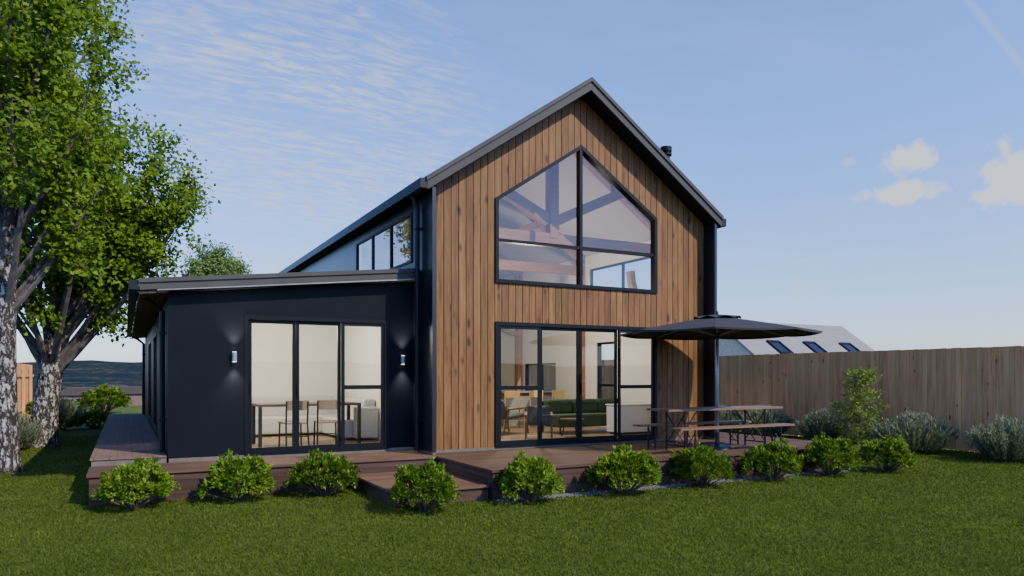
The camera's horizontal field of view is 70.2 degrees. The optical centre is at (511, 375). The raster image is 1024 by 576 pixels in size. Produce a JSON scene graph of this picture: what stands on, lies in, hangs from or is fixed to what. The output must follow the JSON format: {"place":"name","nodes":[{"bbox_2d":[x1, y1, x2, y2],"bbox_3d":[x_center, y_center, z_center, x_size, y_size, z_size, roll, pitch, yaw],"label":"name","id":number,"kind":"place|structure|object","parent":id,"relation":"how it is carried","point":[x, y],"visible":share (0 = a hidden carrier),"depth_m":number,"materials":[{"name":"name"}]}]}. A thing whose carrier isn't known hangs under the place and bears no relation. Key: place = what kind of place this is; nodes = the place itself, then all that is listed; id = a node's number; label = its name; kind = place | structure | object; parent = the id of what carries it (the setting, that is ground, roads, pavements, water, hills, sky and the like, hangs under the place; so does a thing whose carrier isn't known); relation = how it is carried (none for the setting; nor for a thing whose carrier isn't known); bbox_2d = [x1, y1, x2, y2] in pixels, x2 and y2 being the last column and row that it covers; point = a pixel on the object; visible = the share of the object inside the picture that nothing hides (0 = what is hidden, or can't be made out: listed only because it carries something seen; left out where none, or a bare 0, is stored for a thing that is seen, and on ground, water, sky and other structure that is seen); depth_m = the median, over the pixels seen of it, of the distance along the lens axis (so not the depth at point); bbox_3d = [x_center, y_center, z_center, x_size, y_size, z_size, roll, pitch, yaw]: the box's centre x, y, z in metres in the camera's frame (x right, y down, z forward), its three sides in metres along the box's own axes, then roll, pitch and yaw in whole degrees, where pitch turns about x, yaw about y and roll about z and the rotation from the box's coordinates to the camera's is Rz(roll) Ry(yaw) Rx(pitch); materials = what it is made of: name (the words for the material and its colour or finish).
{"place":"outdoors","nodes":[
{"label":"outdoors","id":0,"kind":"place"},
{"bbox_2d":[20,360,141,401],"bbox_3d":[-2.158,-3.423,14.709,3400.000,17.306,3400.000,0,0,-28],"label":"hills","id":1,"kind":"structure","parent":0,"point":[86,373],"depth_m":393.95,"materials":[{"name":"blue"}]},
{"bbox_2d":[60,387,97,406],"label":"distant house","id":2,"kind":"structure","parent":1,"relation":"on","point":[72,392],"depth_m":94.26,"materials":[{"name":"black metal"}]},
{"bbox_2d":[95,385,126,387],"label":"distant house","id":3,"kind":"structure","parent":1,"relation":"on","point":[109,386],"depth_m":120.80,"materials":[{"name":"black metal"}]},
{"bbox_2d":[106,386,141,405],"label":"distant house","id":4,"kind":"structure","parent":1,"relation":"on","point":[134,393],"depth_m":102.89,"materials":[{"name":"black metal"}]},
{"bbox_2d":[90,413,166,466],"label":"path","id":5,"kind":"structure","parent":0,"point":[125,439],"depth_m":13.19,"materials":[{"name":"wood"}]},
{"bbox_2d":[0,406,1023,575],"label":"lawn","id":6,"kind":"structure","parent":0,"point":[81,430],"depth_m":8.26,"materials":[{"name":"green plant"}]},
{"bbox_2d":[17,363,33,416],"bbox_3d":[-16.637,0.627,23.998,0.166,2.206,16.000,0,0,-28],"label":"wooden fence","id":7,"kind":"object","parent":6,"relation":"on","point":[25,375],"visible":0.38,"depth_m":27.65,"materials":[{"name":"brown wood"}]},
{"bbox_2d":[18,409,44,447],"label":"grey shrub","id":8,"kind":"object","parent":6,"relation":"on","point":[28,435],"visible":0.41,"depth_m":16.79,"materials":[{"name":"green plant"}]},
{"bbox_2d":[25,398,76,415],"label":"ball shrub","id":9,"kind":"object","parent":6,"relation":"on","point":[29,407],"visible":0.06,"depth_m":28.33,"materials":[{"name":"green plant"}]},
{"bbox_2d":[59,396,91,429],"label":"grey shrub","id":10,"kind":"object","parent":6,"relation":"on","point":[68,416],"visible":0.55,"depth_m":23.14,"materials":[{"name":"green plant"}]},
{"bbox_2d":[0,0,153,473],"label":"birch tree","id":11,"kind":"object","parent":6,"relation":"on","point":[59,103],"visible":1,"depth_m":12.93,"materials":[{"name":"green plant"}]},
{"bbox_2d":[74,408,111,428],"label":"ball shrub","id":12,"kind":"object","parent":6,"relation":"on","point":[96,416],"visible":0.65,"depth_m":23.68,"materials":[{"name":"green plant"}]},
{"bbox_2d":[74,383,132,412],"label":"ball shrub","id":13,"kind":"object","parent":6,"relation":"on","point":[98,396],"visible":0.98,"depth_m":33.27,"materials":[{"name":"green plant"}]},
{"bbox_2d":[15,0,220,447],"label":"birch tree","id":14,"kind":"object","parent":6,"relation":"on","point":[136,233],"visible":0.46,"depth_m":17.73,"materials":[{"name":"green plant"}]},
{"bbox_2d":[89,456,180,508],"bbox_3d":[-4.925,1.392,9.550,1.016,0.718,1.075,0,0,26],"label":"ball shrub","id":15,"kind":"object","parent":6,"relation":"on","point":[158,481],"visible":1,"depth_m":9.34,"materials":[{"name":"green plant"}]},
{"bbox_2d":[176,239,253,275],"bbox_3d":[-16.355,-2.709,40.125,4.404,9.479,4.532,0,0,-28],"label":"round tree","id":16,"kind":"object","parent":6,"relation":"on","point":[216,262],"visible":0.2,"depth_m":39.16,"materials":[{"name":"green plant"}]},
{"bbox_2d":[195,448,276,501],"bbox_3d":[-3.764,1.370,10.103,0.987,0.759,1.044,0,0,2],"label":"ball shrub","id":17,"kind":"object","parent":6,"relation":"on","point":[221,475],"visible":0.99,"depth_m":9.89,"materials":[{"name":"green plant"}]},
{"bbox_2d":[282,448,360,495],"bbox_3d":[-2.754,1.382,10.591,1.145,0.737,1.144,0,0,-11],"label":"ball shrub","id":18,"kind":"object","parent":6,"relation":"on","point":[335,470],"visible":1,"depth_m":10.36,"materials":[{"name":"green plant"}]},
{"bbox_2d":[354,471,488,507],"bbox_3d":[-1.393,1.625,10.704,1.390,0.210,1.970,0,0,-28],"label":"deck step","id":19,"kind":"object","parent":6,"relation":"on","point":[378,486],"visible":0.39,"depth_m":10.19,"materials":[{"name":"brown wood"}]},
{"bbox_2d":[388,456,461,510],"bbox_3d":[-1.123,1.395,9.338,0.952,0.708,1.039,0,0,-11],"label":"ball shrub","id":20,"kind":"object","parent":6,"relation":"on","point":[443,484],"visible":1,"depth_m":9.12,"materials":[{"name":"green plant"}]},
{"bbox_2d":[89,449,855,506],"bbox_3d":[0.009,1.538,12.604,12.690,0.384,4.090,0,0,-28],"label":"deck skirt","id":21,"kind":"object","parent":6,"relation":"on","point":[574,479],"visible":0.21,"depth_m":10.80,"materials":[{"name":"brown wood"}]},
{"bbox_2d":[86,432,857,477],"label":"deck","id":22,"kind":"structure","parent":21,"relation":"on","point":[494,461],"depth_m":12.00,"materials":[{"name":"brown wood"}]},
{"bbox_2d":[127,77,725,462],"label":"house","id":23,"kind":"structure","parent":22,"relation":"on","point":[463,283],"depth_m":13.47,"materials":[{"name":"brown wood"}]},
{"bbox_2d":[148,340,150,419],"bbox_3d":[-9.423,0.110,19.000,0.070,2.000,2.000,0,0,-28],"label":"window","id":24,"kind":"structure","parent":23,"relation":"in","point":[149,344],"depth_m":19.82,"materials":[{"name":"black metal"}]},
{"bbox_2d":[153,333,156,429],"bbox_3d":[-7.639,0.110,15.645,0.070,2.000,1.600,0,0,-28],"label":"window","id":25,"kind":"structure","parent":23,"relation":"in","point":[155,336],"depth_m":15.61,"materials":[{"name":"black metal"}]},
{"bbox_2d":[232,352,236,361],"bbox_3d":[-4.346,-0.300,11.397,0.076,0.156,0.092,0,0,-28],"label":"wall lamp","id":26,"kind":"object","parent":23,"relation":"attached to","point":[234,356],"visible":1,"depth_m":11.36,"materials":[{"name":"grey metal"}]},
{"bbox_2d":[278,400,309,446],"bbox_3d":[-3.895,0.854,12.995,0.432,0.837,0.476,0,0,-34],"label":"dining chair","id":27,"kind":"object","parent":23,"relation":"on","point":[303,405],"visible":0.88,"depth_m":12.90,"materials":[{"name":"wood"}]},
{"bbox_2d":[252,402,360,446],"bbox_3d":[-3.874,0.890,13.740,1.860,0.760,0.800,0,0,-28],"label":"dining table","id":28,"kind":"object","parent":23,"relation":"on","point":[261,405],"visible":0.83,"depth_m":13.61,"materials":[{"name":"brown wood"}]},
{"bbox_2d":[252,396,378,438],"bbox_3d":[-4.682,0.845,14.930,3.150,0.770,2.800,0,0,-28],"label":"corner sofa","id":29,"kind":"object","parent":23,"relation":"on","point":[272,417],"visible":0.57,"depth_m":15.34,"materials":[{"name":"fabric"}]},
{"bbox_2d":[244,315,387,455],"bbox_3d":[-3.211,0.148,12.104,2.358,2.233,0.110,0,0,-28],"label":"sliding door","id":30,"kind":"structure","parent":23,"relation":"in","point":[340,323],"depth_m":12.09,"materials":[{"name":"black metal"}]},
{"bbox_2d":[313,400,336,444],"bbox_3d":[-3.382,0.854,13.301,0.432,0.837,0.476,0,0,-23],"label":"dining chair","id":31,"kind":"object","parent":23,"relation":"on","point":[326,404],"visible":0.73,"depth_m":13.12,"materials":[{"name":"wood"}]},
{"bbox_2d":[356,212,411,269],"bbox_3d":[-2.576,-2.455,14.430,0.060,0.890,3.500,0,0,-28],"label":"window","id":32,"kind":"structure","parent":23,"relation":"in","point":[390,226],"depth_m":13.89,"materials":[{"name":"black metal"}]},
{"bbox_2d":[401,355,404,363],"bbox_3d":[-1.903,-0.280,12.696,0.076,0.156,0.092,0,0,-28],"label":"wall lamp","id":33,"kind":"object","parent":23,"relation":"attached to","point":[402,359],"visible":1,"depth_m":12.66,"materials":[{"name":"grey metal"}]},
{"bbox_2d":[503,391,524,428],"bbox_3d":[0.061,0.823,17.890,0.432,0.917,0.476,0,0,-18],"label":"island chair","id":34,"kind":"object","parent":23,"relation":"on","point":[511,394],"visible":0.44,"depth_m":18.05,"materials":[{"name":"yellow wood"}]},
{"bbox_2d":[501,400,528,434],"bbox_3d":[-0.127,0.901,16.222,0.630,0.770,0.855,0,0,42],"label":"armchair","id":35,"kind":"object","parent":23,"relation":"on","point":[506,415],"visible":0.59,"depth_m":15.98,"materials":[{"name":"grey fabric"}]},
{"bbox_2d":[529,390,542,426],"bbox_3d":[0.719,0.823,18.241,0.432,0.917,0.476,0,0,-33],"label":"island chair","id":36,"kind":"object","parent":23,"relation":"on","point":[532,393],"visible":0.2,"depth_m":18.35,"materials":[{"name":"yellow wood"}]},
{"bbox_2d":[525,406,552,439],"bbox_3d":[0.544,0.939,14.799,0.567,0.693,0.769,0,0,2],"label":"armchair","id":37,"kind":"object","parent":23,"relation":"on","point":[531,413],"visible":0.85,"depth_m":14.51,"materials":[{"name":"grey fabric"}]},
{"bbox_2d":[525,363,555,390],"bbox_3d":[0.865,0.040,21.186,0.100,0.820,1.800,0,0,-28],"label":"window","id":38,"kind":"structure","parent":23,"relation":"in","point":[526,365],"depth_m":21.67,"materials":[{"name":"black metal"}]},
{"bbox_2d":[552,390,565,398],"bbox_3d":[1.295,0.823,18.547,0.432,0.917,0.476,0,0,-26],"label":"island chair","id":39,"kind":"object","parent":23,"relation":"on","point":[558,393],"visible":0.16,"depth_m":18.73,"materials":[{"name":"yellow wood"}]},
{"bbox_2d":[560,418,583,435],"bbox_3d":[1.270,1.092,15.398,0.520,0.384,0.520,0,0,-28],"label":"coffee table","id":40,"kind":"object","parent":23,"relation":"on","point":[569,419],"visible":0.74,"depth_m":15.28,"materials":[{"name":"brown wood"}]},
{"bbox_2d":[495,321,656,447],"bbox_3d":[1.287,0.153,13.805,3.634,2.243,0.110,0,0,-28],"label":"sliding door","id":41,"kind":"structure","parent":23,"relation":"in","point":[539,327],"depth_m":13.79,"materials":[{"name":"black metal"}]},
{"bbox_2d":[495,145,657,292],"bbox_3d":[1.282,-3.015,13.814,3.634,2.710,0.140,0,0,-28],"label":"gable window","id":42,"kind":"structure","parent":23,"relation":"in","point":[581,152],"depth_m":13.79,"materials":[{"name":"black metal"}]},
{"bbox_2d":[542,398,617,434],"bbox_3d":[1.728,0.905,16.718,2.150,0.750,0.900,0,0,-28],"label":"green sofa","id":43,"kind":"object","parent":23,"relation":"on","point":[594,412],"visible":0.52,"depth_m":16.43,"materials":[{"name":"fabric"}]},
{"bbox_2d":[597,342,613,398],"bbox_3d":[2.414,0.130,18.272,0.100,1.960,0.800,0,0,-28],"label":"window","id":44,"kind":"structure","parent":23,"relation":"in","point":[599,345],"depth_m":18.57,"materials":[{"name":"black metal"}]},
{"bbox_2d":[590,257,650,287],"bbox_3d":[2.708,-2.220,17.720,0.060,1.100,2.750,0,0,-28],"label":"window","id":45,"kind":"structure","parent":23,"relation":"in","point":[643,258],"depth_m":17.70,"materials":[{"name":"white metal"}]},
{"bbox_2d":[605,403,650,434],"bbox_3d":[2.713,0.950,16.251,1.190,0.660,0.490,0,0,-28],"label":"cabinet","id":46,"kind":"object","parent":23,"relation":"on","point":[634,413],"visible":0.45,"depth_m":16.01,"materials":[{"name":"white paint"}]},
{"bbox_2d":[633,420,751,449],"bbox_3d":[3.392,1.087,13.537,2.660,0.447,0.250,0,0,-28],"label":"bench","id":47,"kind":"object","parent":22,"relation":"on","point":[682,423],"visible":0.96,"depth_m":13.25,"materials":[{"name":"wood"}]},
{"bbox_2d":[646,405,782,449],"bbox_3d":[3.681,0.938,13.099,2.700,0.745,0.595,0,0,-28],"label":"picnic table","id":48,"kind":"object","parent":22,"relation":"on","point":[696,409],"visible":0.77,"depth_m":12.86,"materials":[{"name":"brown wood"}]},
{"bbox_2d":[620,311,821,449],"bbox_3d":[3.698,0.069,13.111,3.342,2.478,3.342,0,0,-7],"label":"parasol","id":49,"kind":"object","parent":22,"relation":"on","point":[717,326],"visible":0.97,"depth_m":13.09,"materials":[{"name":"black fabric"}]},
{"bbox_2d":[671,423,794,448],"bbox_3d":[3.875,1.087,12.627,2.660,0.447,0.250,0,0,-28],"label":"bench","id":50,"kind":"object","parent":22,"relation":"on","point":[707,428],"visible":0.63,"depth_m":12.44,"materials":[{"name":"brown wood"}]},
{"bbox_2d":[495,449,564,502],"bbox_3d":[0.258,1.376,10.050,0.972,0.748,1.028,0,0,-15],"label":"ball shrub","id":51,"kind":"object","parent":6,"relation":"on","point":[516,473],"visible":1,"depth_m":9.82,"materials":[{"name":"green plant"}]},
{"bbox_2d":[582,443,663,493],"bbox_3d":[1.609,1.367,10.738,1.092,0.771,1.154,0,0,-40],"label":"ball shrub","id":52,"kind":"object","parent":6,"relation":"on","point":[640,468],"visible":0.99,"depth_m":10.53,"materials":[{"name":"green plant"}]},
{"bbox_2d":[668,442,736,486],"bbox_3d":[2.974,1.393,11.402,0.960,0.714,1.047,0,0,-25],"label":"ball shrub","id":53,"kind":"object","parent":6,"relation":"on","point":[700,456],"visible":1,"depth_m":11.22,"materials":[{"name":"green plant"}]},
{"bbox_2d":[719,404,743,431],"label":"grey shrub","id":54,"kind":"object","parent":6,"relation":"on","point":[724,415],"visible":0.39,"depth_m":21.77,"materials":[{"name":"green plant"}]},
{"bbox_2d":[731,404,794,435],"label":"grey shrub","id":55,"kind":"object","parent":6,"relation":"on","point":[771,418],"visible":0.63,"depth_m":20.35,"materials":[{"name":"green plant"}]},
{"bbox_2d":[737,438,804,479],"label":"ball shrub","id":56,"kind":"object","parent":6,"relation":"on","point":[778,457],"visible":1,"depth_m":11.99,"materials":[{"name":"green plant"}]},
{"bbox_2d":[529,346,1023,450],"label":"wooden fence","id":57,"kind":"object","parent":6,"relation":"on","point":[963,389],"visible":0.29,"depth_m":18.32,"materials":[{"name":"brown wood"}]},
{"bbox_2d":[795,407,847,439],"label":"grey shrub","id":58,"kind":"object","parent":6,"relation":"on","point":[819,422],"visible":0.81,"depth_m":18.64,"materials":[{"name":"green plant"}]},
{"bbox_2d":[800,431,863,474],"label":"ball shrub","id":59,"kind":"object","parent":6,"relation":"on","point":[841,460],"visible":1,"depth_m":12.56,"materials":[{"name":"green plant"}]},
{"bbox_2d":[828,367,893,443],"bbox_3d":[8.484,0.730,17.653,1.532,2.001,1.457,0,0,-28],"label":"sapling","id":60,"kind":"object","parent":6,"relation":"on","point":[857,412],"visible":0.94,"depth_m":17.55,"materials":[{"name":"green plant"}]},
{"bbox_2d":[857,432,917,471],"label":"ball shrub","id":61,"kind":"object","parent":6,"relation":"on","point":[886,449],"visible":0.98,"depth_m":13.01,"materials":[{"name":"green plant"}]},
{"bbox_2d":[867,410,962,452],"bbox_3d":[9.057,1.242,16.397,1.820,0.986,2.007,0,0,43],"label":"grey shrub","id":62,"kind":"object","parent":6,"relation":"on","point":[932,436],"visible":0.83,"depth_m":16.10,"materials":[{"name":"green plant"}]},
{"bbox_2d":[963,414,1023,461],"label":"grey shrub","id":63,"kind":"object","parent":6,"relation":"on","point":[1004,441],"visible":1,"depth_m":14.50,"materials":[{"name":"green plant"}]},
{"bbox_2d":[17,0,1023,362],"label":"sky","id":64,"kind":"structure","parent":0,"point":[862,161],"materials":[{"name":"blue"}]},
{"bbox_2d":[501,390,553,425],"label":"kitchen island","id":65,"kind":"structure","parent":0,"point":[524,400],"depth_m":18.93,"materials":[{"name":"grey stone"}]},
{"bbox_2d":[495,467,874,503],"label":"gravel","id":66,"kind":"structure","parent":0,"point":[600,492],"depth_m":11.30,"materials":[{"name":"grey gravel"}]},
{"bbox_2d":[719,323,874,355],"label":"neighbour house","id":67,"kind":"structure","parent":0,"point":[835,339],"depth_m":45.85,"materials":[{"name":"grey metal"}]},
{"bbox_2d":[766,340,793,353],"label":"roof window","id":68,"kind":"structure","parent":67,"relation":"in","point":[777,345],"depth_m":44.29,"materials":[{"name":"blue glass"}]},
{"bbox_2d":[803,341,826,352],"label":"roof window","id":69,"kind":"structure","parent":67,"relation":"in","point":[816,348],"depth_m":45.88,"materials":[{"name":"blue glass"}]},
{"bbox_2d":[839,342,859,351],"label":"roof window","id":70,"kind":"structure","parent":67,"relation":"in","point":[848,346],"depth_m":47.57,"materials":[{"name":"blue glass"}]}
]}

